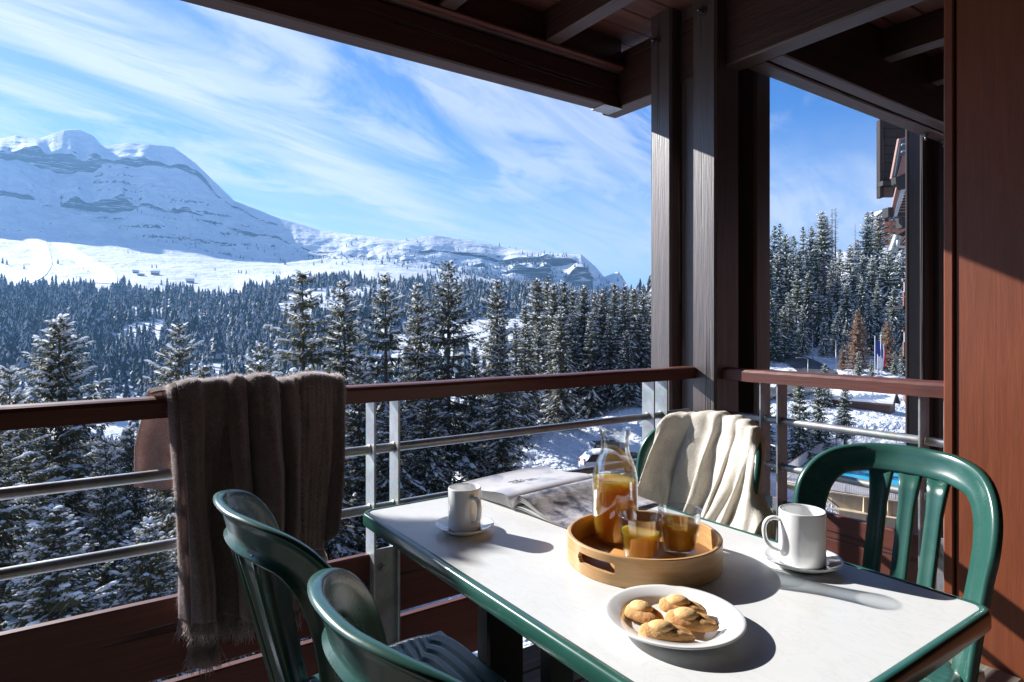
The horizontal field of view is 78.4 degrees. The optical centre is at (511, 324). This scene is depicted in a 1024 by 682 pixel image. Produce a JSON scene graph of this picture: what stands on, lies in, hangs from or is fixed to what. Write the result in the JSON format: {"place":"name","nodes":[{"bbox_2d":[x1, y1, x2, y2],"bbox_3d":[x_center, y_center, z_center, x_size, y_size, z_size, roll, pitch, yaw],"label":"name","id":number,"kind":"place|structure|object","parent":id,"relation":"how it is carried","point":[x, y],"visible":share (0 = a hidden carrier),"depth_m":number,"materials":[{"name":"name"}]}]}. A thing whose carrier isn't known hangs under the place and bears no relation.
{"place":"outdoors","nodes":[
{"label":"outdoors","id":0,"kind":"place"},
{"bbox_2d":[0,0,895,289],"label":"sky","id":1,"kind":"structure","parent":0,"point":[308,130],"materials":[{"name":"blue"}]},
{"bbox_2d":[0,129,904,656],"bbox_3d":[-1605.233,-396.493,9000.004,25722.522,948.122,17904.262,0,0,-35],"label":"snowy ground","id":2,"kind":"structure","parent":0,"point":[118,209],"depth_m":2316.87,"materials":[{"name":"white snow"}]},
{"bbox_2d":[0,429,46,630],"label":"spruce tree","id":3,"kind":"object","parent":2,"relation":"on","point":[10,511],"visible":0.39,"depth_m":22.14,"materials":[{"name":"green plant"}]},
{"bbox_2d":[18,238,51,282],"bbox_3d":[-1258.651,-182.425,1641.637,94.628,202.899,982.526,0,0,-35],"label":"ski piste","id":4,"kind":"structure","parent":2,"relation":"on","point":[40,265],"depth_m":1640.25,"materials":[{"name":"white"}]},
{"bbox_2d":[0,365,81,619],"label":"spruce tree","id":5,"kind":"object","parent":2,"relation":"on","point":[21,398],"visible":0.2,"depth_m":26.95,"materials":[{"name":"green plant"}]},
{"bbox_2d":[0,503,120,631],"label":"spruce tree","id":6,"kind":"object","parent":2,"relation":"on","point":[70,597],"visible":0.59,"depth_m":18.80,"materials":[{"name":"green plant"}]},
{"bbox_2d":[53,241,116,283],"bbox_3d":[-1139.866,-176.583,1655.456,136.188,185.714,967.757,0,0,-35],"label":"ski piste","id":7,"kind":"structure","parent":2,"relation":"on","point":[101,272],"depth_m":1646.76,"materials":[{"name":"white"}]},
{"bbox_2d":[2,313,168,613],"bbox_3d":[-22.405,10.088,30.984,9.987,21.267,11.027,0,0,-14],"label":"spruce tree","id":8,"kind":"object","parent":2,"relation":"on","point":[66,437],"visible":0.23,"depth_m":30.63,"materials":[{"name":"green plant"}]},
{"bbox_2d":[72,435,141,611],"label":"spruce tree","id":9,"kind":"object","parent":2,"relation":"on","point":[105,536],"visible":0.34,"depth_m":26.79,"materials":[{"name":"green plant"}]},
{"bbox_2d":[83,422,166,613],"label":"spruce tree","id":10,"kind":"object","parent":2,"relation":"on","point":[139,503],"visible":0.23,"depth_m":29.82,"materials":[{"name":"green plant"}]},
{"bbox_2d":[93,516,213,681],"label":"spruce tree","id":11,"kind":"object","parent":2,"relation":"on","point":[146,580],"visible":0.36,"depth_m":21.74,"materials":[{"name":"green plant"}]},
{"bbox_2d":[133,322,203,581],"bbox_3d":[-19.046,10.804,36.114,8.628,21.910,9.410,0,0,-34],"label":"spruce tree","id":12,"kind":"object","parent":2,"relation":"on","point":[177,355],"visible":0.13,"depth_m":35.53,"materials":[{"name":"green plant"}]},
{"bbox_2d":[160,363,222,667],"bbox_3d":[-16.130,12.106,33.154,7.896,20.134,6.895,0,0,-2],"label":"spruce tree","id":13,"kind":"object","parent":2,"relation":"on","point":[203,371],"visible":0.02,"depth_m":32.71,"materials":[{"name":"green plant"}]},
{"bbox_2d":[244,341,279,377],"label":"spruce tree","id":14,"kind":"object","parent":2,"relation":"on","point":[259,355],"visible":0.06,"depth_m":39.91,"materials":[{"name":"white plant"}]},
{"bbox_2d":[262,269,365,548],"bbox_3d":[-15.054,9.410,45.010,12.363,26.744,11.745,0,0,26],"label":"spruce tree","id":15,"kind":"object","parent":2,"relation":"on","point":[304,356],"visible":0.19,"depth_m":44.66,"materials":[{"name":"green plant"}]},
{"bbox_2d":[0,250,650,525],"bbox_3d":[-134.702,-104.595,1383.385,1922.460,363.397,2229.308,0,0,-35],"label":"distant forest","id":16,"kind":"object","parent":2,"relation":"on","point":[27,308],"visible":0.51,"depth_m":780.66,"materials":[{"name":"green plant"}]},
{"bbox_2d":[304,434,385,639],"bbox_3d":[-11.412,11.778,38.079,7.678,15.615,8.117,0,0,41],"label":"spruce tree","id":17,"kind":"object","parent":2,"relation":"on","point":[337,543],"visible":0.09,"depth_m":37.41,"materials":[{"name":"green plant"}]},
{"bbox_2d":[317,279,380,524],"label":"spruce tree","id":18,"kind":"object","parent":2,"relation":"on","point":[335,365],"visible":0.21,"depth_m":46.69,"materials":[{"name":"green plant"}]},
{"bbox_2d":[329,352,388,554],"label":"spruce tree","id":19,"kind":"object","parent":2,"relation":"on","point":[358,489],"visible":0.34,"depth_m":40.46,"materials":[{"name":"green plant"}]},
{"bbox_2d":[343,272,427,548],"bbox_3d":[-9.293,7.552,46.025,8.394,22.935,8.836,0,0,21],"label":"spruce tree","id":20,"kind":"object","parent":2,"relation":"on","point":[390,343],"visible":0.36,"depth_m":45.70,"materials":[{"name":"green plant"}]},
{"bbox_2d":[360,378,426,552],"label":"spruce tree","id":21,"kind":"object","parent":2,"relation":"on","point":[407,476],"visible":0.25,"depth_m":39.76,"materials":[{"name":"green plant"}]},
{"bbox_2d":[386,283,456,501],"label":"spruce tree","id":22,"kind":"object","parent":2,"relation":"on","point":[420,348],"visible":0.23,"depth_m":46.64,"materials":[{"name":"green plant"}]},
{"bbox_2d":[400,372,464,497],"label":"spruce tree","id":23,"kind":"object","parent":2,"relation":"on","point":[433,468],"visible":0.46,"depth_m":41.57,"materials":[{"name":"green plant"}]},
{"bbox_2d":[376,260,506,497],"bbox_3d":[-4.628,4.859,45.910,9.384,19.280,10.093,0,0,-43],"label":"spruce tree","id":24,"kind":"object","parent":2,"relation":"on","point":[447,369],"visible":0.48,"depth_m":45.32,"materials":[{"name":"green plant"}]},
{"bbox_2d":[450,346,499,482],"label":"spruce tree","id":25,"kind":"object","parent":2,"relation":"on","point":[479,465],"visible":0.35,"depth_m":45.60,"materials":[{"name":"green plant"}]},
{"bbox_2d":[457,279,540,480],"bbox_3d":[-1.375,4.740,49.964,6.857,16.734,7.249,0,0,9],"label":"spruce tree","id":26,"kind":"object","parent":2,"relation":"on","point":[495,319],"visible":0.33,"depth_m":49.66,"materials":[{"name":"green plant"}]},
{"bbox_2d":[471,324,533,475],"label":"spruce tree","id":27,"kind":"object","parent":2,"relation":"on","point":[498,453],"visible":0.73,"depth_m":43.54,"materials":[{"name":"green plant"}]},
{"bbox_2d":[505,321,538,439],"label":"spruce tree","id":28,"kind":"object","parent":2,"relation":"on","point":[525,415],"visible":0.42,"depth_m":59.77,"materials":[{"name":"green plant"}]},
{"bbox_2d":[511,304,548,426],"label":"spruce tree","id":29,"kind":"object","parent":2,"relation":"on","point":[528,345],"visible":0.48,"depth_m":61.69,"materials":[{"name":"green plant"}]},
{"bbox_2d":[513,278,552,369],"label":"spruce tree","id":30,"kind":"object","parent":2,"relation":"on","point":[537,304],"visible":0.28,"depth_m":83.58,"materials":[{"name":"green plant"}]},
{"bbox_2d":[522,322,566,420],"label":"spruce tree","id":31,"kind":"object","parent":2,"relation":"on","point":[539,360],"visible":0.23,"depth_m":71.54,"materials":[{"name":"green plant"}]},
{"bbox_2d":[530,284,576,419],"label":"spruce tree","id":32,"kind":"object","parent":2,"relation":"on","point":[551,311],"visible":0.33,"depth_m":79.67,"materials":[{"name":"green plant"}]},
{"bbox_2d":[547,280,576,365],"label":"spruce tree","id":33,"kind":"object","parent":2,"relation":"on","point":[564,299],"visible":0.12,"depth_m":83.71,"materials":[{"name":"green plant"}]},
{"bbox_2d":[537,306,587,428],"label":"spruce tree","id":34,"kind":"object","parent":2,"relation":"on","point":[559,399],"visible":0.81,"depth_m":63.63,"materials":[{"name":"green plant"}]},
{"bbox_2d":[552,319,588,420],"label":"spruce tree","id":35,"kind":"object","parent":2,"relation":"on","point":[576,355],"visible":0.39,"depth_m":77.49,"materials":[{"name":"green plant"}]},
{"bbox_2d":[569,285,602,413],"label":"spruce tree","id":36,"kind":"object","parent":2,"relation":"on","point":[581,318],"visible":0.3,"depth_m":81.55,"materials":[{"name":"green plant"}]},
{"bbox_2d":[574,315,610,418],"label":"spruce tree","id":37,"kind":"object","parent":2,"relation":"on","point":[590,401],"visible":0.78,"depth_m":75.60,"materials":[{"name":"green plant"}]},
{"bbox_2d":[585,289,617,402],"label":"spruce tree","id":38,"kind":"object","parent":2,"relation":"on","point":[603,317],"visible":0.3,"depth_m":81.59,"materials":[{"name":"green plant"}]},
{"bbox_2d":[180,0,1023,681],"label":"timber balcony","id":39,"kind":"structure","parent":2,"relation":"on","point":[698,74],"depth_m":3.19,"materials":[{"name":"brown wood"}]},
{"bbox_2d":[0,366,695,681],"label":"balcony railing","id":40,"kind":"object","parent":39,"relation":"attached to","point":[132,642],"visible":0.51,"depth_m":2.04,"materials":[{"name":"wood"}]},
{"bbox_2d":[134,370,347,678],"bbox_3d":[-0.853,0.612,2.038,0.628,0.933,0.345,0,0,-35],"label":"wool throw","id":41,"kind":"object","parent":40,"relation":"hanging from","point":[276,445],"visible":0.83,"depth_m":1.95,"materials":[{"name":"brown fabric"}]},
{"bbox_2d":[213,489,505,681],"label":"garden chair","id":42,"kind":"object","parent":39,"relation":"on","point":[255,537],"visible":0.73,"depth_m":1.14,"materials":[{"name":"green plastic"}]},
{"bbox_2d":[307,567,461,681],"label":"garden chair","id":43,"kind":"object","parent":39,"relation":"on","point":[356,648],"visible":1,"depth_m":0.70,"materials":[{"name":"green plastic"}]},
{"bbox_2d":[363,496,991,681],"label":"dining table","id":44,"kind":"object","parent":39,"relation":"on","point":[515,576],"visible":0.63,"depth_m":1.08,"materials":[{"name":"green plastic"},{"name":"white laminate"}]},
{"bbox_2d":[435,515,493,535],"bbox_3d":[-0.110,0.471,1.462,0.137,0.018,0.137,0,0,-35],"label":"saucer","id":45,"kind":"object","parent":44,"relation":"on","point":[487,523],"visible":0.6,"depth_m":1.46,"materials":[{"name":"white ceramic"}]},
{"bbox_2d":[448,483,481,531],"bbox_3d":[-0.100,0.426,1.448,0.077,0.096,0.111,0,0,-35],"label":"mug","id":46,"kind":"object","parent":45,"relation":"on","point":[464,508],"visible":0.98,"depth_m":1.43,"materials":[{"name":"white ceramic"}]},
{"bbox_2d":[462,465,655,527],"bbox_3d":[0.122,0.455,1.730,0.330,0.042,0.427,0,0,-41],"label":"magazine","id":47,"kind":"object","parent":44,"relation":"on","point":[556,496],"visible":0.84,"depth_m":1.67,"materials":[{"name":"grey paper"}]},
{"bbox_2d":[567,510,722,587],"bbox_3d":[0.268,0.452,1.283,0.309,0.056,0.309,0,0,-35],"label":"serving tray","id":48,"kind":"object","parent":44,"relation":"on","point":[589,555],"visible":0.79,"depth_m":1.18,"materials":[{"name":"brown wood"}]},
{"bbox_2d":[592,425,637,545],"bbox_3d":[0.223,0.346,1.362,0.099,0.246,0.099,0,0,-35],"label":"carafe","id":49,"kind":"object","parent":48,"relation":"on","point":[613,495],"visible":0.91,"depth_m":1.33,"materials":[{"name":"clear glass"}]},
{"bbox_2d":[618,508,662,558],"bbox_3d":[0.258,0.424,1.258,0.089,0.089,0.089,0,0,-35],"label":"tumbler","id":50,"kind":"object","parent":48,"relation":"on","point":[640,540],"visible":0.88,"depth_m":1.24,"materials":[{"name":"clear glass"}]},
{"bbox_2d":[657,502,701,556],"bbox_3d":[0.346,0.424,1.296,0.089,0.089,0.089,0,0,-35],"label":"tumbler","id":51,"kind":"object","parent":48,"relation":"on","point":[680,534],"visible":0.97,"depth_m":1.27,"materials":[{"name":"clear glass"}]},
{"bbox_2d":[603,584,746,649],"bbox_3d":[0.256,0.468,0.997,0.219,0.022,0.219,0,0,-35],"label":"plate","id":52,"kind":"object","parent":44,"relation":"on","point":[728,617],"visible":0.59,"depth_m":1.00,"materials":[{"name":"white ceramic"}]},
{"bbox_2d":[625,600,663,622],"bbox_3d":[0.213,0.459,1.005,0.066,0.028,0.044,0,0,43],"label":"cookie","id":53,"kind":"object","parent":52,"relation":"on","point":[641,611],"visible":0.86,"depth_m":0.99,"materials":[{"name":"beige food"}]},
{"bbox_2d":[638,619,695,642],"bbox_3d":[0.232,0.459,0.941,0.084,0.028,0.043,0,0,11],"label":"cookie","id":54,"kind":"object","parent":52,"relation":"on","point":[663,630],"visible":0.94,"depth_m":0.93,"materials":[{"name":"beige food"}]},
{"bbox_2d":[659,594,706,614],"bbox_3d":[0.279,0.458,1.026,0.078,0.028,0.042,0,0,24],"label":"cookie","id":55,"kind":"object","parent":52,"relation":"on","point":[670,602],"visible":0.66,"depth_m":1.02,"materials":[{"name":"beige food"}]},
{"bbox_2d":[665,607,718,631],"bbox_3d":[0.278,0.455,0.972,0.082,0.028,0.043,0,6,22],"label":"cookie","id":56,"kind":"object","parent":52,"relation":"on","point":[690,619],"visible":0.93,"depth_m":0.96,"materials":[{"name":"beige food"}]},
{"bbox_2d":[762,543,843,573],"bbox_3d":[0.579,0.471,1.252,0.149,0.018,0.149,0,0,-35],"label":"saucer","id":57,"kind":"object","parent":44,"relation":"on","point":[834,562],"visible":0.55,"depth_m":1.24,"materials":[{"name":"white ceramic"}]},
{"bbox_2d":[762,504,826,569],"bbox_3d":[0.569,0.421,1.250,0.105,0.105,0.096,0,0,-35],"label":"mug","id":58,"kind":"object","parent":57,"relation":"on","point":[802,536],"visible":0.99,"depth_m":1.22,"materials":[{"name":"white ceramic"}]},
{"bbox_2d":[636,428,761,493],"bbox_3d":[0.477,0.771,1.965,0.592,0.898,0.485,0,0,-35],"label":"garden chair","id":59,"kind":"object","parent":39,"relation":"on","point":[645,448],"visible":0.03,"depth_m":2.22,"materials":[{"name":"green plastic"}]},
{"bbox_2d":[638,410,775,539],"bbox_3d":[0.643,0.639,2.032,0.318,0.701,0.522,0,0,-35],"label":"wool throw","id":60,"kind":"object","parent":59,"relation":"on","point":[704,461],"visible":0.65,"depth_m":2.08,"materials":[{"name":"beige fabric"}]},
{"bbox_2d":[722,367,943,591],"bbox_3d":[1.394,0.780,2.807,0.095,1.121,1.000,0,0,-35],"label":"balcony railing","id":61,"kind":"object","parent":39,"relation":"attached to","point":[845,538],"visible":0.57,"depth_m":2.72,"materials":[{"name":"wood"}]},
{"bbox_2d":[793,443,1002,681],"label":"garden chair","id":62,"kind":"object","parent":39,"relation":"on","point":[821,473],"visible":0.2,"depth_m":1.60,"materials":[{"name":"green plastic"}]},
{"bbox_2d":[579,448,635,474],"bbox_3d":[7.410,10.468,48.499,4.208,1.721,1.816,0,0,-10],"label":"parked car","id":63,"kind":"object","parent":2,"relation":"on","point":[588,457],"visible":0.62,"depth_m":47.78,"materials":[{"name":"white"}]},
{"bbox_2d":[594,317,625,408],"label":"spruce tree","id":64,"kind":"object","parent":2,"relation":"on","point":[604,364],"visible":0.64,"depth_m":77.53,"materials":[{"name":"green plant"}]},
{"bbox_2d":[590,440,637,458],"bbox_3d":[8.730,10.841,53.000,4.606,1.950,1.816,0,0,-10],"label":"parked car","id":65,"kind":"object","parent":2,"relation":"on","point":[614,445],"visible":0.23,"depth_m":52.31,"materials":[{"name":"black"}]},
{"bbox_2d":[604,283,630,350],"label":"spruce tree","id":66,"kind":"object","parent":2,"relation":"on","point":[613,299],"visible":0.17,"depth_m":85.79,"materials":[{"name":"green plant"}]},
{"bbox_2d":[609,330,641,406],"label":"spruce tree","id":67,"kind":"object","parent":2,"relation":"on","point":[626,388],"visible":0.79,"depth_m":75.52,"materials":[{"name":"green plant"}]},
{"bbox_2d":[611,284,644,401],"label":"spruce tree","id":68,"kind":"object","parent":2,"relation":"on","point":[626,323],"visible":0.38,"depth_m":79.57,"materials":[{"name":"green plant"}]},
{"bbox_2d":[622,314,650,402],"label":"spruce tree","id":69,"kind":"object","parent":2,"relation":"on","point":[642,359],"visible":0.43,"depth_m":79.51,"materials":[{"name":"green plant"}]},
{"bbox_2d":[629,286,650,400],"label":"spruce tree","id":70,"kind":"object","parent":2,"relation":"on","point":[645,319],"visible":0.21,"depth_m":83.78,"materials":[{"name":"green plant"}]},
{"bbox_2d":[770,309,786,361],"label":"young fir","id":71,"kind":"object","parent":2,"relation":"on","point":[775,351],"visible":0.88,"depth_m":127.50,"materials":[{"name":"green plant"}]},
{"bbox_2d":[777,306,794,356],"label":"young fir","id":72,"kind":"object","parent":2,"relation":"on","point":[787,343],"visible":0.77,"depth_m":129.53,"materials":[{"name":"green plant"}]},
{"bbox_2d":[773,274,798,348],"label":"conifer tree","id":73,"kind":"object","parent":2,"relation":"on","point":[781,296],"visible":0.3,"depth_m":137.73,"materials":[{"name":"green plant"}]},
{"bbox_2d":[775,233,800,329],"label":"conifer tree","id":74,"kind":"object","parent":2,"relation":"on","point":[787,249],"visible":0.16,"depth_m":149.52,"materials":[{"name":"green plant"}]},
{"bbox_2d":[777,255,800,328],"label":"conifer tree","id":75,"kind":"object","parent":2,"relation":"on","point":[789,275],"visible":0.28,"depth_m":145.62,"materials":[{"name":"green plant"}]},
{"bbox_2d":[783,293,798,350],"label":"conifer tree","id":76,"kind":"object","parent":2,"relation":"on","point":[790,310],"visible":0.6,"depth_m":133.58,"materials":[{"name":"green plant"}]},
{"bbox_2d":[789,269,805,338],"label":"conifer tree","id":77,"kind":"object","parent":2,"relation":"on","point":[796,286],"visible":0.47,"depth_m":141.59,"materials":[{"name":"green plant"}]},
{"bbox_2d":[787,386,817,466],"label":"young fir","id":78,"kind":"object","parent":2,"relation":"on","point":[799,438],"visible":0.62,"depth_m":65.61,"materials":[{"name":"green plant"}]},
{"bbox_2d":[794,306,813,355],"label":"conifer tree","id":79,"kind":"object","parent":2,"relation":"on","point":[803,340],"visible":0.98,"depth_m":129.64,"materials":[{"name":"green plant"}]},
{"bbox_2d":[794,271,821,348],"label":"conifer tree","id":80,"kind":"object","parent":2,"relation":"on","point":[809,289],"visible":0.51,"depth_m":139.71,"materials":[{"name":"green plant"}]},
{"bbox_2d":[802,226,826,302],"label":"conifer tree","id":81,"kind":"object","parent":2,"relation":"on","point":[811,244],"visible":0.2,"depth_m":167.68,"materials":[{"name":"green plant"}]},
{"bbox_2d":[810,241,825,303],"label":"conifer tree","id":82,"kind":"object","parent":2,"relation":"on","point":[815,276],"visible":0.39,"depth_m":154.75,"materials":[{"name":"green plant"}]},
{"bbox_2d":[809,287,830,347],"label":"conifer tree","id":83,"kind":"object","parent":2,"relation":"on","point":[818,317],"visible":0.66,"depth_m":135.71,"materials":[{"name":"green plant"}]},
{"bbox_2d":[804,387,836,453],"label":"young fir","id":84,"kind":"object","parent":2,"relation":"on","point":[820,438],"visible":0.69,"depth_m":69.61,"materials":[{"name":"green plant"}]},
{"bbox_2d":[809,210,839,297],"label":"conifer tree","id":85,"kind":"object","parent":2,"relation":"on","point":[824,246],"visible":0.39,"depth_m":169.23,"materials":[{"name":"green plant"}]},
{"bbox_2d":[817,290,836,347],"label":"conifer tree","id":86,"kind":"object","parent":2,"relation":"on","point":[829,322],"visible":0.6,"depth_m":133.64,"materials":[{"name":"green plant"}]},
{"bbox_2d":[826,271,847,328],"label":"conifer tree","id":87,"kind":"object","parent":2,"relation":"on","point":[837,290],"visible":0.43,"depth_m":141.70,"materials":[{"name":"green plant"}]},
{"bbox_2d":[831,390,857,444],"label":"young fir","id":88,"kind":"object","parent":2,"relation":"on","point":[846,419],"visible":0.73,"depth_m":71.79,"materials":[{"name":"green plant"}]},
{"bbox_2d":[834,281,854,343],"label":"conifer tree","id":89,"kind":"object","parent":2,"relation":"on","point":[846,315],"visible":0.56,"depth_m":135.60,"materials":[{"name":"green plant"}]},
{"bbox_2d":[787,443,904,527],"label":"pool terrace","id":90,"kind":"structure","parent":2,"relation":"on","point":[852,505],"depth_m":52.12,"materials":[{"name":"beige concrete"}]},
{"bbox_2d":[787,435,896,475],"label":"pool fence","id":91,"kind":"object","parent":90,"relation":"on","point":[800,460],"visible":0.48,"depth_m":67.28,"materials":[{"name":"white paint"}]},
{"bbox_2d":[838,245,861,310],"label":"conifer tree","id":92,"kind":"object","parent":2,"relation":"on","point":[850,255],"visible":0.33,"depth_m":157.67,"materials":[{"name":"green plant"}]},
{"bbox_2d":[842,310,874,370],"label":"larch tree","id":93,"kind":"object","parent":2,"relation":"on","point":[857,342],"visible":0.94,"depth_m":111.63,"materials":[{"name":"brown plant"}]},
{"bbox_2d":[823,389,899,413],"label":"wooden hut","id":94,"kind":"object","parent":2,"relation":"on","point":[879,402],"visible":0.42,"depth_m":85.07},
{"bbox_2d":[854,212,882,295],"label":"conifer tree","id":95,"kind":"object","parent":2,"relation":"on","point":[868,240],"visible":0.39,"depth_m":164.64,"materials":[{"name":"green plant"}]},
{"bbox_2d":[862,295,879,354],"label":"conifer tree","id":96,"kind":"object","parent":2,"relation":"on","point":[868,327],"visible":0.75,"depth_m":129.61,"materials":[{"name":"green plant"}]},
{"bbox_2d":[864,255,887,325],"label":"conifer tree","id":97,"kind":"object","parent":2,"relation":"on","point":[871,274],"visible":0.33,"depth_m":141.58,"materials":[{"name":"green plant"}]},
{"bbox_2d":[866,282,886,345],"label":"conifer tree","id":98,"kind":"object","parent":2,"relation":"on","point":[878,312],"visible":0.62,"depth_m":133.66,"materials":[{"name":"green plant"}]},
{"bbox_2d":[867,213,889,281],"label":"conifer tree","id":99,"kind":"object","parent":2,"relation":"on","point":[878,236],"visible":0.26,"depth_m":167.43,"materials":[{"name":"green plant"}]},
{"bbox_2d":[870,248,902,338],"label":"conifer tree","id":100,"kind":"object","parent":2,"relation":"on","point":[888,270],"visible":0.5,"depth_m":139.44,"materials":[{"name":"green plant"}]},
{"bbox_2d":[871,210,904,247],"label":"hill chalet","id":101,"kind":"object","parent":2,"relation":"on","point":[890,224],"visible":0.38,"depth_m":262.00,"materials":[{"name":"brown wood"}]},
{"bbox_2d":[876,321,900,371],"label":"larch tree","id":102,"kind":"object","parent":2,"relation":"on","point":[887,341],"visible":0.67,"depth_m":113.61,"materials":[{"name":"brown plant"}]},
{"bbox_2d":[882,287,900,345],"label":"conifer tree","id":103,"kind":"object","parent":2,"relation":"on","point":[893,317],"visible":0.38,"depth_m":129.76,"materials":[{"name":"green plant"}]},
{"bbox_2d":[893,306,904,360],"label":"conifer tree","id":104,"kind":"object","parent":2,"relation":"on","point":[900,327],"visible":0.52,"depth_m":125.78,"materials":[{"name":"green plant"}]},
{"bbox_2d":[876,120,943,537],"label":"neighbouring wing","id":105,"kind":"structure","parent":2,"relation":"on","point":[910,172],"depth_m":6.43,"materials":[{"name":"brown wood"}]},
{"bbox_2d":[770,352,834,396],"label":"road","id":106,"kind":"structure","parent":0,"point":[804,364],"depth_m":121.92,"materials":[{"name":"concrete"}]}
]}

